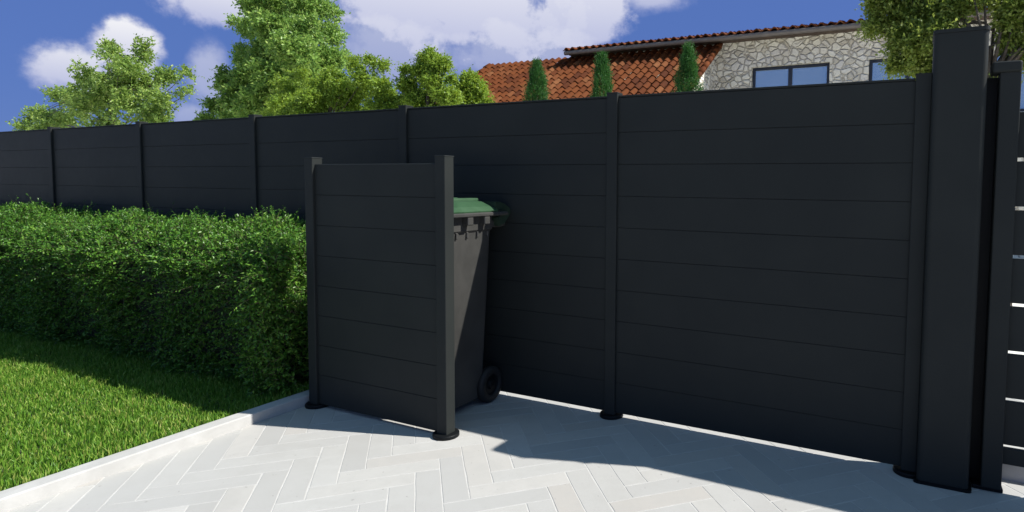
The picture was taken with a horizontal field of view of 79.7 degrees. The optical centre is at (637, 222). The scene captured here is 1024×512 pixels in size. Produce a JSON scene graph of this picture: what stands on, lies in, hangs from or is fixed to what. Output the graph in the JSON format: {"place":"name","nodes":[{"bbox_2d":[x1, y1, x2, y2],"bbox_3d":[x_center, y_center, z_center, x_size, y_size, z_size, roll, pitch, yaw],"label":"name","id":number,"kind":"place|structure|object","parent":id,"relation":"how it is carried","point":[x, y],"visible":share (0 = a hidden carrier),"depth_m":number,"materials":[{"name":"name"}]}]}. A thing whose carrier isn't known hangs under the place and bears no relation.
{"place":"outdoors","nodes":[
{"label":"outdoors","id":0,"kind":"place"},
{"bbox_2d":[0,319,308,490],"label":"lawn","id":1,"kind":"structure","parent":0,"point":[97,417],"depth_m":3.26,"materials":[{"name":"plant"}]},
{"bbox_2d":[0,0,867,131],"label":"sky","id":2,"kind":"structure","parent":0,"point":[39,39],"materials":[{"name":"blue"}]},
{"bbox_2d":[7,391,1023,511],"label":"driveway paving","id":3,"kind":"structure","parent":0,"point":[263,498],"depth_m":2.71,"materials":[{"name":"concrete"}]},
{"bbox_2d":[304,155,459,440],"bbox_3d":[-1.427,0.365,3.261,1.102,1.446,0.134,2,4,25],"label":"bin screen","id":4,"kind":"object","parent":3,"relation":"on","point":[380,270],"visible":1,"depth_m":3.22,"materials":[{"name":"black metal"}]},
{"bbox_2d":[0,73,932,478],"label":"garden fence","id":5,"kind":"object","parent":3,"relation":"on","point":[748,263],"visible":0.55,"depth_m":3.19,"materials":[{"name":"black metal"}]},
{"bbox_2d":[454,197,510,408],"bbox_3d":[-1.155,0.466,3.496,0.666,1.224,0.559,2,4,25],"label":"wheelie bin","id":6,"kind":"object","parent":3,"relation":"on","point":[476,220],"visible":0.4,"depth_m":3.38,"materials":[{"name":"grey plastic"}]},
{"bbox_2d":[913,25,1002,492],"bbox_3d":[1.443,0.169,2.628,0.352,1.983,0.213,2,4,25],"label":"gate post","id":7,"kind":"object","parent":3,"relation":"on","point":[961,163],"visible":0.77,"depth_m":2.58,"materials":[{"name":"black metal"}]},
{"bbox_2d":[979,60,1023,489],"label":"slatted gate","id":8,"kind":"structure","parent":7,"relation":"attached to","point":[1002,422],"depth_m":2.54,"materials":[{"name":"black metal"}]},
{"bbox_2d":[1002,444,1023,482],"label":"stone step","id":9,"kind":"object","parent":3,"relation":"on","point":[1013,473],"depth_m":2.69,"materials":[{"name":"grey stone"}]},
{"bbox_2d":[1008,257,1023,354],"bbox_3d":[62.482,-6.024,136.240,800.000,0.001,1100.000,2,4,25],"label":"ground","id":10,"kind":"structure","parent":0,"point":[1018,305],"depth_m":6.86,"materials":[{"name":"white"}]},
{"bbox_2d":[5,33,204,130],"bbox_3d":[-14.426,-2.304,15.759,8.836,5.179,1.720,3,4,29],"label":"leafy tree","id":11,"kind":"object","parent":10,"relation":"on","point":[121,85],"visible":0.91,"depth_m":14.73,"materials":[{"name":"green plant"}]},
{"bbox_2d":[0,193,308,402],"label":"hedge","id":12,"kind":"object","parent":10,"relation":"on","point":[211,290],"visible":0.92,"depth_m":3.94,"materials":[{"name":"green plant"}]},
{"bbox_2d":[0,390,308,511],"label":"kerb","id":13,"kind":"structure","parent":10,"relation":"on","point":[15,497],"depth_m":2.75,"materials":[{"name":"grey concrete"}]},
{"bbox_2d":[193,0,353,119],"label":"broadleaf tree","id":14,"kind":"object","parent":10,"relation":"on","point":[290,35],"visible":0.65,"depth_m":14.95,"materials":[{"name":"green plant"}]},
{"bbox_2d":[256,51,399,115],"bbox_3d":[-4.650,-0.849,9.005,3.248,3.328,1.210,2,4,25],"label":"garden tree","id":15,"kind":"object","parent":10,"relation":"on","point":[344,94],"visible":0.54,"depth_m":8.71,"materials":[{"name":"green plant"}]},
{"bbox_2d":[386,44,465,108],"bbox_3d":[-2.891,-0.790,8.354,1.647,3.317,0.814,3,4,36],"label":"garden tree","id":16,"kind":"object","parent":10,"relation":"on","point":[428,67],"visible":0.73,"depth_m":8.08,"materials":[{"name":"green plant"}]},
{"bbox_2d":[454,64,497,104],"bbox_3d":[-2.352,-0.650,8.393,0.967,3.047,0.674,2,4,25],"label":"garden tree","id":17,"kind":"object","parent":10,"relation":"on","point":[473,87],"visible":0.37,"depth_m":8.13,"materials":[{"name":"green plant"}]},
{"bbox_2d":[521,56,549,100],"bbox_3d":[-1.282,-0.587,7.609,0.472,3.037,0.449,2,4,25],"label":"cypress","id":18,"kind":"object","parent":10,"relation":"on","point":[536,87],"visible":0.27,"depth_m":7.48,"materials":[{"name":"green plant"}]},
{"bbox_2d":[589,49,614,96],"bbox_3d":[-0.458,-0.557,7.228,0.461,3.043,0.434,2,4,25],"label":"cypress","id":19,"kind":"object","parent":10,"relation":"on","point":[602,83],"visible":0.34,"depth_m":7.09,"materials":[{"name":"green plant"}]},
{"bbox_2d":[671,40,706,91],"bbox_3d":[0.537,-0.522,6.778,0.496,3.050,0.492,2,4,25],"label":"cypress","id":20,"kind":"object","parent":10,"relation":"on","point":[687,63],"visible":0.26,"depth_m":6.64,"materials":[{"name":"green plant"}]},
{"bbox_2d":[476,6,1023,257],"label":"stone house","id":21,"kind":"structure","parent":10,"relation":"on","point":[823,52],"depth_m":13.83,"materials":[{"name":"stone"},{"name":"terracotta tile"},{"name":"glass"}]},
{"bbox_2d":[752,63,829,87],"bbox_3d":[3.510,-2.993,13.797,1.754,1.246,0.074,2,4,25],"label":"window","id":22,"kind":"structure","parent":21,"relation":"in","point":[818,73],"depth_m":13.74,"materials":[{"name":"blue glass"}]},
{"bbox_2d":[869,59,911,80],"bbox_3d":[5.751,-2.905,12.773,1.541,1.246,0.074,2,4,25],"label":"window","id":23,"kind":"structure","parent":21,"relation":"in","point":[875,73],"depth_m":12.99,"materials":[{"name":"blue glass"}]},
{"bbox_2d":[994,51,1023,111],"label":"window","id":24,"kind":"structure","parent":21,"relation":"in","point":[1022,85],"depth_m":11.91,"materials":[{"name":"blue glass"}]},
{"bbox_2d":[854,0,1023,305],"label":"garden tree","id":25,"kind":"object","parent":10,"relation":"on","point":[911,26],"visible":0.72,"depth_m":6.06,"materials":[{"name":"green plant"}]}
]}

